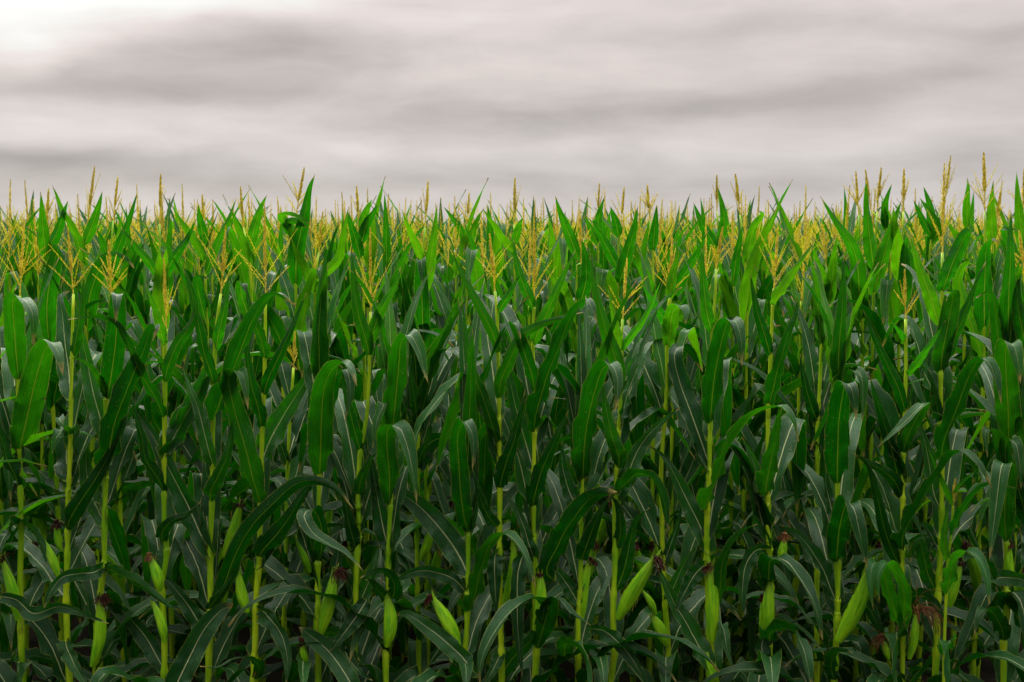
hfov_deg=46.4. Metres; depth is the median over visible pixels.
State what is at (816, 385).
corn plant
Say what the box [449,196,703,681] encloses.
corn plant
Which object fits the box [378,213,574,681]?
corn plant
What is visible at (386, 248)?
corn plant
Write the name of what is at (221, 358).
corn plant
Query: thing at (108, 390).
corn plant
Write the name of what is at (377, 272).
corn plant
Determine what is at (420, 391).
corn plant
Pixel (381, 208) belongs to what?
corn plant
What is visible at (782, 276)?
corn plant
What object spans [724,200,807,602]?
corn plant
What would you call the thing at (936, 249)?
corn plant
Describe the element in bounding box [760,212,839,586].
corn plant
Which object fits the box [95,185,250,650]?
corn plant
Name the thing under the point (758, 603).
corn plant
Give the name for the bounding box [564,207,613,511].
corn plant
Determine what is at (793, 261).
corn plant
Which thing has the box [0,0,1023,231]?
sky
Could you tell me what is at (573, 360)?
corn plant
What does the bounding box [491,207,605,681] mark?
corn plant
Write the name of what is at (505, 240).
corn plant
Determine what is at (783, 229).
corn plant
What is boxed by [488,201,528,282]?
corn plant
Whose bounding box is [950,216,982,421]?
corn plant
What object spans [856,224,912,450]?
corn plant
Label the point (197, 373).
corn plant
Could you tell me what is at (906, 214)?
corn plant
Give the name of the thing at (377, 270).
corn plant
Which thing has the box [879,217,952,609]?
corn plant
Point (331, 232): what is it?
corn plant
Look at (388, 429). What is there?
corn plant
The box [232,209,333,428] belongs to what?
corn plant
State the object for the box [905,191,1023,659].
corn plant
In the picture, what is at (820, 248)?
corn plant
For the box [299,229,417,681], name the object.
corn plant
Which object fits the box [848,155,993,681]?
corn plant
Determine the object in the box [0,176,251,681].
corn plant
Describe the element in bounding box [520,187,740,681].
corn plant
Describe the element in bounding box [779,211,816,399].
corn plant
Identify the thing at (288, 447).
corn plant
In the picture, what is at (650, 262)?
corn plant
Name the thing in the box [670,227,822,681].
corn plant
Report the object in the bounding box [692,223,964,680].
corn plant
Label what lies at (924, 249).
corn plant
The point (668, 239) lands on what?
corn plant
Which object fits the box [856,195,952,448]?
corn plant
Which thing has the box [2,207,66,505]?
corn plant
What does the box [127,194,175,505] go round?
corn plant
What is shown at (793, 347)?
corn plant
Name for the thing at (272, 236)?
corn plant
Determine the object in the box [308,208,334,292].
corn plant
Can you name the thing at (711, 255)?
corn plant
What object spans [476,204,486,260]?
corn plant
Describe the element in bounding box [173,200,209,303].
corn plant
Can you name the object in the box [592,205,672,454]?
corn plant
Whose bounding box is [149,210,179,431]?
corn plant
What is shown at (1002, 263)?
corn plant
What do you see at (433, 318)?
corn plant
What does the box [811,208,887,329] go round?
corn plant
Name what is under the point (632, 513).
corn plant
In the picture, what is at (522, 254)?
corn plant
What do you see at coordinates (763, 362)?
corn plant
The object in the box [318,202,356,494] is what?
corn plant
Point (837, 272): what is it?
corn plant
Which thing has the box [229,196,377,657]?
corn plant
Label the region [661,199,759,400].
corn plant
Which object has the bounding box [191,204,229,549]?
corn plant
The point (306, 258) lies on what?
corn plant
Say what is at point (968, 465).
corn plant
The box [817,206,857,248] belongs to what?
corn plant
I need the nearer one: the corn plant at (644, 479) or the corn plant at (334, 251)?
the corn plant at (644, 479)
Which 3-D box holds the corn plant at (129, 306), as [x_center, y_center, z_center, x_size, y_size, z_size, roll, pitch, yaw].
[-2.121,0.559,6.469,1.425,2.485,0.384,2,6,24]
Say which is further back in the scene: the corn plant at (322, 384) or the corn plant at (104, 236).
the corn plant at (104, 236)
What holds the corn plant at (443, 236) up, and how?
on the ground
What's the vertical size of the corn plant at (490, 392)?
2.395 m
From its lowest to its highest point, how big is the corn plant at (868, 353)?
2.660 m
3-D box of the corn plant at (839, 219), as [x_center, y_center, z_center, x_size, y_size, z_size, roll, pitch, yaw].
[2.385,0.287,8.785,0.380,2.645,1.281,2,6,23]
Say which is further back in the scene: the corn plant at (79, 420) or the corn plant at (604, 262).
the corn plant at (79, 420)
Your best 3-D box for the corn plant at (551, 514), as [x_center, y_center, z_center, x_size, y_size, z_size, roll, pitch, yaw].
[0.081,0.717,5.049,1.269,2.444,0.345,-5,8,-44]
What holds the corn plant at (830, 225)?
on the ground
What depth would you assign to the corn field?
11.68 m
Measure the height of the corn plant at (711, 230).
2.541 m
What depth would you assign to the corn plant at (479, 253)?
8.64 m
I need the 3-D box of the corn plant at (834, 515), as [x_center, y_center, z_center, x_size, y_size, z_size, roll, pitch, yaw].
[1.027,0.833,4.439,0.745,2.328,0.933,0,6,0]
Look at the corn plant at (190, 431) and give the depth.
5.67 m
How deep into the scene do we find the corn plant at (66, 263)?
9.49 m
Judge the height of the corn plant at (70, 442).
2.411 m
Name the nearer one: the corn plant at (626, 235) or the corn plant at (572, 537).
the corn plant at (572, 537)
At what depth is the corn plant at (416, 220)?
9.46 m
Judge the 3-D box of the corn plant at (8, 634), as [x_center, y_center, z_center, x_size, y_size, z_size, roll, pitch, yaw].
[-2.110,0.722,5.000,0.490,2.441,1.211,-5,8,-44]
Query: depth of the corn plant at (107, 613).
7.17 m
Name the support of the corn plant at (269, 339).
on the ground
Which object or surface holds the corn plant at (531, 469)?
on the ground
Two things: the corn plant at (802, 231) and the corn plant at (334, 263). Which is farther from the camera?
the corn plant at (802, 231)
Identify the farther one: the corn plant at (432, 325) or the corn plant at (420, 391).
the corn plant at (432, 325)
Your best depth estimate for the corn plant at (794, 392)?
6.50 m
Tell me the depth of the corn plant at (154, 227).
8.00 m
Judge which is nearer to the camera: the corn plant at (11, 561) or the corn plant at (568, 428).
the corn plant at (11, 561)
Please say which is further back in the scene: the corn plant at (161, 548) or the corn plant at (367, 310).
the corn plant at (367, 310)
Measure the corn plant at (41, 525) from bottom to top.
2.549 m
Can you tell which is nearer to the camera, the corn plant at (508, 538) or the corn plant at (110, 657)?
the corn plant at (110, 657)
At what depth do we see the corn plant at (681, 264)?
8.72 m
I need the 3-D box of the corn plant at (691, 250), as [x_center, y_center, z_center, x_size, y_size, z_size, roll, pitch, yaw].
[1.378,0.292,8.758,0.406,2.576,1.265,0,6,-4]
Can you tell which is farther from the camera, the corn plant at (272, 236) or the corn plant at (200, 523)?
the corn plant at (272, 236)
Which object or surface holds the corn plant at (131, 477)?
on the ground
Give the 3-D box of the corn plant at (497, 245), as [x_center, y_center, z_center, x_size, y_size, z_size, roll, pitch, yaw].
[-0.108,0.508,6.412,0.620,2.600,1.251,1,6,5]
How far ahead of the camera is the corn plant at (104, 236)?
8.60 m
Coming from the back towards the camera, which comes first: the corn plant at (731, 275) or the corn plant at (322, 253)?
the corn plant at (322, 253)
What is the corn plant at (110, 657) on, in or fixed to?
on the ground
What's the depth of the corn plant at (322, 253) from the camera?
7.93 m
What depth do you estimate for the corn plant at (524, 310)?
6.46 m
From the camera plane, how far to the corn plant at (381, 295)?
7.12 m
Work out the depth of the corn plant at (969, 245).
7.83 m
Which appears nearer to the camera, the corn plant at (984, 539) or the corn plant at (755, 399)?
the corn plant at (984, 539)
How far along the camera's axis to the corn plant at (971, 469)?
9.45 m
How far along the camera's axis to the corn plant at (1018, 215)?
4.92 m
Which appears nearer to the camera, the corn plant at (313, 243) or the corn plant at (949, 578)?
the corn plant at (949, 578)
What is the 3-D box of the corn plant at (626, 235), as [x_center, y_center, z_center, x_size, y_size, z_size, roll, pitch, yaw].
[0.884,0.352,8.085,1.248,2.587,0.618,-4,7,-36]
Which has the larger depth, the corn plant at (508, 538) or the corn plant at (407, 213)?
the corn plant at (407, 213)
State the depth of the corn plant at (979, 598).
4.25 m
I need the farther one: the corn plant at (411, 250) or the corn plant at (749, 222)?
the corn plant at (411, 250)
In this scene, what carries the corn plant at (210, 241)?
on the ground
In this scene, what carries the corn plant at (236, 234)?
on the ground
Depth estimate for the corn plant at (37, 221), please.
8.53 m
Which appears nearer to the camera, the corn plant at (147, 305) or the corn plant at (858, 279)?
the corn plant at (858, 279)
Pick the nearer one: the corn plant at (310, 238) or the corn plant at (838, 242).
the corn plant at (838, 242)
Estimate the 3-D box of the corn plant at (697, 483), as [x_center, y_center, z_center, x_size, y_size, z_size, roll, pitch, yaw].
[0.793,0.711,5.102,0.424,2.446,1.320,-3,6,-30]
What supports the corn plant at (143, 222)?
on the ground
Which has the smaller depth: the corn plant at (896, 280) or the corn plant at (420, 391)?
the corn plant at (420, 391)
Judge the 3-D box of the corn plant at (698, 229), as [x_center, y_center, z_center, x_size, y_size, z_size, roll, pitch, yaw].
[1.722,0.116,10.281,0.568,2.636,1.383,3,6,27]
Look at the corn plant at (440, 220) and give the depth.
8.76 m
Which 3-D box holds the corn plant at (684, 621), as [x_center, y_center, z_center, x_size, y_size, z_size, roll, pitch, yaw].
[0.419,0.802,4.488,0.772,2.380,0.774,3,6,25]
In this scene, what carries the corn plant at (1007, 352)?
on the ground
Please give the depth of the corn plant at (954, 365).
7.20 m
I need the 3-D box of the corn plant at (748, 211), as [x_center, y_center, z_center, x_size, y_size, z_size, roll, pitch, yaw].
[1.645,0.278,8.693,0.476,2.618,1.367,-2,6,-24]
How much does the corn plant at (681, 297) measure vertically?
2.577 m
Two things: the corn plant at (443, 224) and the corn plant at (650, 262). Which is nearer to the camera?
the corn plant at (650, 262)
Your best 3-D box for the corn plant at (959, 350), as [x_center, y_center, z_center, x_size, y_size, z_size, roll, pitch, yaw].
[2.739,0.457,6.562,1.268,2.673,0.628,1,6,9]
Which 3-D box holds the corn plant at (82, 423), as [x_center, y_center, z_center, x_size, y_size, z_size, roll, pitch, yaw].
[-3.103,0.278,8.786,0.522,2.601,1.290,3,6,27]
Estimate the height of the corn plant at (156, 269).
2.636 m
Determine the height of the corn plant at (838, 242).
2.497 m
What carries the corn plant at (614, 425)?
on the ground
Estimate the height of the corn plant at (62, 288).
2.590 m
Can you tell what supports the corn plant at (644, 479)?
on the ground
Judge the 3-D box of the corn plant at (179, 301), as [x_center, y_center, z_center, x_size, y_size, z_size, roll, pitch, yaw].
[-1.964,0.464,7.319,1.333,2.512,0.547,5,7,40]
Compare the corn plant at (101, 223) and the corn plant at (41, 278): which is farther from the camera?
the corn plant at (101, 223)
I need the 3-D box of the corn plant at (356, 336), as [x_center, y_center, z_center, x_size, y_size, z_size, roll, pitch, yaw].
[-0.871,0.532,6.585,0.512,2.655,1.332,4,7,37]
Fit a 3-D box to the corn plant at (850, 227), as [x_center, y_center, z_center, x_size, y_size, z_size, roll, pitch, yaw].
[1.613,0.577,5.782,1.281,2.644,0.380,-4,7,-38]
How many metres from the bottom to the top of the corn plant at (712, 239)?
2.663 m
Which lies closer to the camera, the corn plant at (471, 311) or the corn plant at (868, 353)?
the corn plant at (868, 353)
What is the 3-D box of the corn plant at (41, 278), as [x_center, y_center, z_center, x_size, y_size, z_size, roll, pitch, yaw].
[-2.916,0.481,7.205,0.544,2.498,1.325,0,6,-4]
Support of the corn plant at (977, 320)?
on the ground
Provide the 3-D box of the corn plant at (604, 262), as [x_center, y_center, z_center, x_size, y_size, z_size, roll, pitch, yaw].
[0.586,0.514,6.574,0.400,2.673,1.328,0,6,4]
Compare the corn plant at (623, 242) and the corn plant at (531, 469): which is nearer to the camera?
the corn plant at (531, 469)
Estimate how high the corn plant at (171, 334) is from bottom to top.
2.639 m
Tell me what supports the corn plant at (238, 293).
on the ground
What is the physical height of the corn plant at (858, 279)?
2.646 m
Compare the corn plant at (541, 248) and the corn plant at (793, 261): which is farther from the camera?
the corn plant at (793, 261)
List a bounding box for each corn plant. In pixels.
[0,166,226,675]
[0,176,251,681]
[0,179,134,681]
[0,181,78,655]
[0,199,166,668]
[0,218,80,681]
[0,220,31,518]
[0,235,68,564]
[0,239,198,681]
[0,249,129,681]
[1,205,30,579]
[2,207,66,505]
[3,202,77,360]
[3,230,196,681]
[4,189,187,681]
[8,193,192,681]
[10,219,82,502]
[11,193,185,611]
[14,203,83,616]
[15,225,64,602]
[17,214,92,649]
[28,196,189,680]
[39,197,105,528]
[44,202,179,601]
[44,222,184,618]
[46,207,63,435]
[48,218,223,613]
[49,213,105,300]
[53,203,86,291]
[54,175,289,681]
[65,208,105,305]
[67,210,149,314]
[68,258,296,681]
[74,184,154,633]
[74,204,105,425]
[79,221,121,425]
[82,203,146,456]
[90,200,117,244]
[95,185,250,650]
[99,198,344,674]
[99,206,118,241]
[106,194,360,681]
[114,186,374,681]
[119,203,166,534]
[122,195,229,672]
[125,194,290,681]
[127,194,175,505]
[131,216,239,616]
[131,224,352,681]
[132,191,298,555]
[138,331,353,681]
[145,200,279,637]
[147,209,184,457]
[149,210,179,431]
[149,210,191,288]
[149,210,232,600]
[171,198,222,472]
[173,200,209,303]
[174,213,236,535]
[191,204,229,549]
[200,203,342,681]
[201,201,272,287]
[202,194,277,521]
[202,213,216,289]
[203,207,453,681]
[208,185,310,624]
[211,207,379,671]
[220,167,441,679]
[220,202,294,536]
[222,221,260,536]
[228,262,504,681]
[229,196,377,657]
[230,241,362,681]
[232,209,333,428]
[234,186,456,681]
[271,214,333,429]
[272,200,328,298]
[279,195,442,599]
[297,214,335,516]
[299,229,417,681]
[305,232,328,262]
[307,176,447,646]
[307,192,382,681]
[308,200,375,495]
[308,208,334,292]
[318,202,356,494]
[321,212,337,247]
[325,205,375,554]
[330,181,550,681]
[331,200,353,551]
[332,227,436,568]
[333,186,513,590]
[340,178,545,681]
[349,268,484,673]
[356,193,456,671]
[363,219,433,424]
[372,198,445,656]
[374,201,435,553]
[374,207,391,289]
[375,199,413,364]
[375,201,444,547]
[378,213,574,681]
[391,214,457,535]
[393,203,408,248]
[394,190,503,598]
[395,207,432,483]
[397,279,570,681]
[398,205,503,557]
[400,203,503,618]
[401,177,608,681]
[402,210,449,259]
[405,193,566,623]
[411,199,461,255]
[411,201,429,252]
[412,205,538,566]
[416,197,464,282]
[428,208,472,236]
[431,192,541,619]
[431,220,634,681]
[433,203,485,488]
[433,212,505,492]
[434,204,527,555]
[435,233,582,681]
[439,208,610,554]
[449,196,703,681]
[464,217,480,322]
[471,204,612,494]
[472,183,646,673]
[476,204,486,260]
[477,231,676,681]
[480,209,569,431]
[485,198,558,492]
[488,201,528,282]
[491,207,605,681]
[500,199,648,626]
[501,196,565,596]
[502,199,553,427]
[504,202,567,431]
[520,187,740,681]
[520,249,681,681]
[535,280,719,681]
[537,203,612,473]
[540,230,798,681]
[543,204,574,578]
[549,238,747,681]
[558,184,741,678]
[559,196,746,681]
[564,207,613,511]
[565,198,785,678]
[566,196,596,578]
[567,206,643,418]
[572,210,681,550]
[586,189,643,638]
[589,210,813,677]
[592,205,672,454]
[598,220,823,681]
[603,175,812,634]
[609,201,647,473]
[609,221,690,569]
[613,205,665,548]
[615,200,700,621]
[630,173,878,680]
[632,181,812,659]
[639,212,760,605]
[640,207,693,431]
[640,218,910,681]
[642,204,759,548]
[646,205,698,317]
[649,227,798,681]
[658,204,693,485]
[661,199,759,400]
[665,195,691,234]
[665,197,760,538]
[666,194,810,523]
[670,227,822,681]
[683,210,721,350]
[684,206,700,342]
[685,203,716,237]
[689,195,804,662]
[690,183,920,675]
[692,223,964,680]
[703,254,886,681]
[718,192,754,614]
[719,187,866,627]
[719,188,929,675]
[719,199,827,520]
[722,200,764,262]
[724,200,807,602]
[726,256,922,681]
[729,212,756,403]
[736,198,789,442]
[741,171,997,681]
[743,212,808,425]
[757,210,801,396]
[757,211,792,376]
[757,213,908,463]
[758,189,911,632]
[758,224,791,435]
[760,209,877,491]
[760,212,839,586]
[774,185,922,667]
[775,167,997,681]
[778,269,991,681]
[779,203,824,398]
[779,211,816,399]
[784,163,1023,681]
[786,212,832,296]
[788,213,829,371]
[793,169,974,667]
[794,204,832,313]
[798,218,969,653]
[804,224,854,558]
[807,168,990,681]
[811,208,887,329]
[816,203,851,242]
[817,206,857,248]
[828,204,856,241]
[845,177,999,655]
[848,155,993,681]
[848,190,973,656]
[852,152,1020,681]
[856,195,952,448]
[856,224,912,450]
[875,180,1023,677]
[875,203,954,606]
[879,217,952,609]
[893,169,1023,681]
[895,231,1023,681]
[896,198,923,528]
[898,206,971,528]
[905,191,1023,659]
[906,197,963,658]
[909,214,1023,681]
[912,210,1007,605]
[913,231,1016,670]
[916,203,923,250]
[919,202,925,256]
[928,179,1022,653]
[929,451,1012,681]
[933,202,956,291]
[944,204,951,245]
[947,192,1004,467]
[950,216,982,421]
[951,215,981,506]
[956,196,1017,556]
[964,223,1013,550]
[989,219,1013,450]
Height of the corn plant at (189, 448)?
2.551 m
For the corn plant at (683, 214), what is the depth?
9.42 m
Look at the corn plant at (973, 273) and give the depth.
7.26 m
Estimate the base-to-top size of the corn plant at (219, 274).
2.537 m
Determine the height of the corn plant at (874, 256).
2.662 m
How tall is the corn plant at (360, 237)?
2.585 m
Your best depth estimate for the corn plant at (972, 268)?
7.31 m
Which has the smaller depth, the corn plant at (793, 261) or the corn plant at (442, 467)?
the corn plant at (442, 467)
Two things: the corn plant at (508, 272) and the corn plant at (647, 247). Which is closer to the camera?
the corn plant at (508, 272)
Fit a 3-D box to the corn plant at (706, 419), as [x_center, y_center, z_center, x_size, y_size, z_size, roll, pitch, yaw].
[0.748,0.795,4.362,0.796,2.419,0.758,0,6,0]
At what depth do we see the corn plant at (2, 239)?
7.25 m
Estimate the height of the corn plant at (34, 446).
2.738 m
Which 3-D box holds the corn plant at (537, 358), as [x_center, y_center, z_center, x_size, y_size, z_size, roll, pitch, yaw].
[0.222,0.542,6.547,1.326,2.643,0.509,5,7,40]
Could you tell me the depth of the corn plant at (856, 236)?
6.24 m
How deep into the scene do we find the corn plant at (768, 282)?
5.68 m
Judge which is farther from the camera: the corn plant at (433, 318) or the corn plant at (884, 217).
the corn plant at (433, 318)
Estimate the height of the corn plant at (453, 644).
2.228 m
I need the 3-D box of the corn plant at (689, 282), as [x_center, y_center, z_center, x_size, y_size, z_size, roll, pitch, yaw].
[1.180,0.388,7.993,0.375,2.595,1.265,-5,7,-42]
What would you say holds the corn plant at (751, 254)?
on the ground
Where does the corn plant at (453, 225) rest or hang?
on the ground
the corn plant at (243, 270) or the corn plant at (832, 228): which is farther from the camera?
the corn plant at (832, 228)
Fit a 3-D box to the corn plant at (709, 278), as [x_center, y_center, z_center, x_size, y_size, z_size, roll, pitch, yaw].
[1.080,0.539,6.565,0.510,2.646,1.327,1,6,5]
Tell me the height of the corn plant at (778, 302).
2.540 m
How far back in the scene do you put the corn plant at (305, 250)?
7.95 m
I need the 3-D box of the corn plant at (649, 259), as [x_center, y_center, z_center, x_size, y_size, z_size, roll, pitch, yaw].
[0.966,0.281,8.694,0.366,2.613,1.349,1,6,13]
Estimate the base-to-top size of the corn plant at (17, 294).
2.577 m
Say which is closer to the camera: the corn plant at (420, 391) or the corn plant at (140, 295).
the corn plant at (420, 391)
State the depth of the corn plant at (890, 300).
4.91 m
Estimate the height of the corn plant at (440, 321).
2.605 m
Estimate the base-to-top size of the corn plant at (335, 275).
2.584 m
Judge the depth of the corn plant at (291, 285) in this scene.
4.92 m
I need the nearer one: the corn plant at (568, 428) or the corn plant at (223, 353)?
the corn plant at (223, 353)
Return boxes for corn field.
[0,197,1023,533]
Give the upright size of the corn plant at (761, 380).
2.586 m
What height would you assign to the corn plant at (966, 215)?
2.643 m
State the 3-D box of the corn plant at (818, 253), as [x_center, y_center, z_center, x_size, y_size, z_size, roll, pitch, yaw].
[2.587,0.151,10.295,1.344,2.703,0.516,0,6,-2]
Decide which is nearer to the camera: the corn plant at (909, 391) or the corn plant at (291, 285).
the corn plant at (291, 285)
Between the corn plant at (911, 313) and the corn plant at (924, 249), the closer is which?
the corn plant at (911, 313)
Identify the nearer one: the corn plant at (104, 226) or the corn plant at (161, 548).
the corn plant at (161, 548)
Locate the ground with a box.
[11,421,1022,681]
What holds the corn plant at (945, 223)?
on the ground
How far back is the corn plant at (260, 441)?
4.22 m
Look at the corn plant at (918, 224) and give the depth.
9.33 m
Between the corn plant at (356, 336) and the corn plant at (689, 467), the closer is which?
the corn plant at (689, 467)
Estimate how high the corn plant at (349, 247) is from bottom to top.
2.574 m
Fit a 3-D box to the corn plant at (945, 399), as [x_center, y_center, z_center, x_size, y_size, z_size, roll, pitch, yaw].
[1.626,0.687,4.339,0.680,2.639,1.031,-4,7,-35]
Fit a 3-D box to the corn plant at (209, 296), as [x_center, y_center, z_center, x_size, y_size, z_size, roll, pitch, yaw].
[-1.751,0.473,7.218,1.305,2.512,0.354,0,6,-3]
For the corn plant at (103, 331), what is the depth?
7.19 m
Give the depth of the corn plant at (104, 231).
6.49 m
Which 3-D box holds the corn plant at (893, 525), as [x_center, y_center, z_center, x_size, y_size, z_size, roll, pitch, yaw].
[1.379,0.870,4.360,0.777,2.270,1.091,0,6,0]
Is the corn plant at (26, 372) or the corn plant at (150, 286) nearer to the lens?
the corn plant at (26, 372)
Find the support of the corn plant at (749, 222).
on the ground
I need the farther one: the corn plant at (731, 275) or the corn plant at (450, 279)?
the corn plant at (450, 279)
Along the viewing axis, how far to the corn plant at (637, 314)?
5.75 m
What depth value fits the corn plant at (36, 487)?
6.40 m
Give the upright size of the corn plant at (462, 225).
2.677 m
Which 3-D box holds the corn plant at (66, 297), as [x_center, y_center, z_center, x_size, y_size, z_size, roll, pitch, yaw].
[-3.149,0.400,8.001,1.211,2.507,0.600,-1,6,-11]
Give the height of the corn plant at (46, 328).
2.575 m
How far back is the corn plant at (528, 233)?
9.38 m
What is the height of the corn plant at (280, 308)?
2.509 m
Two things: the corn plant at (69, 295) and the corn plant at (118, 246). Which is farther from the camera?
the corn plant at (69, 295)
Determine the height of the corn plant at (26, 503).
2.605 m
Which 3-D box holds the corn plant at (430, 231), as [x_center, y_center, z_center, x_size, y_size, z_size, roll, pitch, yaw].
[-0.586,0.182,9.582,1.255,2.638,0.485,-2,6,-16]
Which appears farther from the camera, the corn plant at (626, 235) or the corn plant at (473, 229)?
the corn plant at (626, 235)
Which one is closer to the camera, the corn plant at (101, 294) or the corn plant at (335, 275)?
the corn plant at (335, 275)
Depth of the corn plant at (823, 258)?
7.89 m
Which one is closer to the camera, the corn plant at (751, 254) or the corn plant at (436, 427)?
the corn plant at (751, 254)
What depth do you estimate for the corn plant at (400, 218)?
10.15 m
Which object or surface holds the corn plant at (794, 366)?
on the ground
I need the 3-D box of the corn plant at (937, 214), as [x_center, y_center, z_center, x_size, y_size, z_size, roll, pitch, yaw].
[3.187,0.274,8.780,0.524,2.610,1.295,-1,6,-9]
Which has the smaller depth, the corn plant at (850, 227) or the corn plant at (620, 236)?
the corn plant at (850, 227)
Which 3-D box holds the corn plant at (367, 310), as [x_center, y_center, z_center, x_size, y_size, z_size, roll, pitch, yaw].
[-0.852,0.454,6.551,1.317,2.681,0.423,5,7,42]
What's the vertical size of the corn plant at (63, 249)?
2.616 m
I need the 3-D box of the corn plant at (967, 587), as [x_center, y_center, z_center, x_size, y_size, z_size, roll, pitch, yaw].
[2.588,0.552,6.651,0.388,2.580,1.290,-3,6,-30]
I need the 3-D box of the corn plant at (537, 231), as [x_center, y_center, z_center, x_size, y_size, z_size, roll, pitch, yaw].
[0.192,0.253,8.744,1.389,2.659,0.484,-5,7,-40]
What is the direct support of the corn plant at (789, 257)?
on the ground
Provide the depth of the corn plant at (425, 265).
4.94 m
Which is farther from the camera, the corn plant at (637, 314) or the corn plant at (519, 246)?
the corn plant at (519, 246)
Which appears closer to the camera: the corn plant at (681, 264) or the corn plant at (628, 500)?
the corn plant at (628, 500)
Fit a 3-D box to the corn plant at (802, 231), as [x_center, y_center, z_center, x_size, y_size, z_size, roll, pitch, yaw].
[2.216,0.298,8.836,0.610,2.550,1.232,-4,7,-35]
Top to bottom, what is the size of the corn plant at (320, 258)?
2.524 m
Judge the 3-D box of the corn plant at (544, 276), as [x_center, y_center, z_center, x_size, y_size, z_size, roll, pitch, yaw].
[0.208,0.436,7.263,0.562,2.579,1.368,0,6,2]
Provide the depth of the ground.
6.70 m
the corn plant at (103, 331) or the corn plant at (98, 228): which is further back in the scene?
the corn plant at (98, 228)
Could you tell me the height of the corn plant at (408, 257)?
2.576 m
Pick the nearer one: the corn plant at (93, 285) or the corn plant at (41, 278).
the corn plant at (93, 285)
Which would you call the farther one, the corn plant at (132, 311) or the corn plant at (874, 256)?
the corn plant at (132, 311)
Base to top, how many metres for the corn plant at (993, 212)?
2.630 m
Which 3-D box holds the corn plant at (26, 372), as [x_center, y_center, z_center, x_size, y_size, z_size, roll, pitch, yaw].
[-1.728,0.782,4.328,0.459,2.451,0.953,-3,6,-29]
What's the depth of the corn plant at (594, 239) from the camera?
5.67 m
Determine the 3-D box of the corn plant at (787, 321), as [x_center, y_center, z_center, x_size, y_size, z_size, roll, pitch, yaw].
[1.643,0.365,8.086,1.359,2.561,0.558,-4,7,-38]
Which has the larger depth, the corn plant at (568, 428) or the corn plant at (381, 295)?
the corn plant at (568, 428)
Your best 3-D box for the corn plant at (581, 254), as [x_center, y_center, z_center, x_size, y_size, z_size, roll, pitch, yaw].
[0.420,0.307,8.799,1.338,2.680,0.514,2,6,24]
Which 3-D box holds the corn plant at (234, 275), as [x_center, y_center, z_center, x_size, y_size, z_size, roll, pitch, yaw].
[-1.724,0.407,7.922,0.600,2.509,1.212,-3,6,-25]

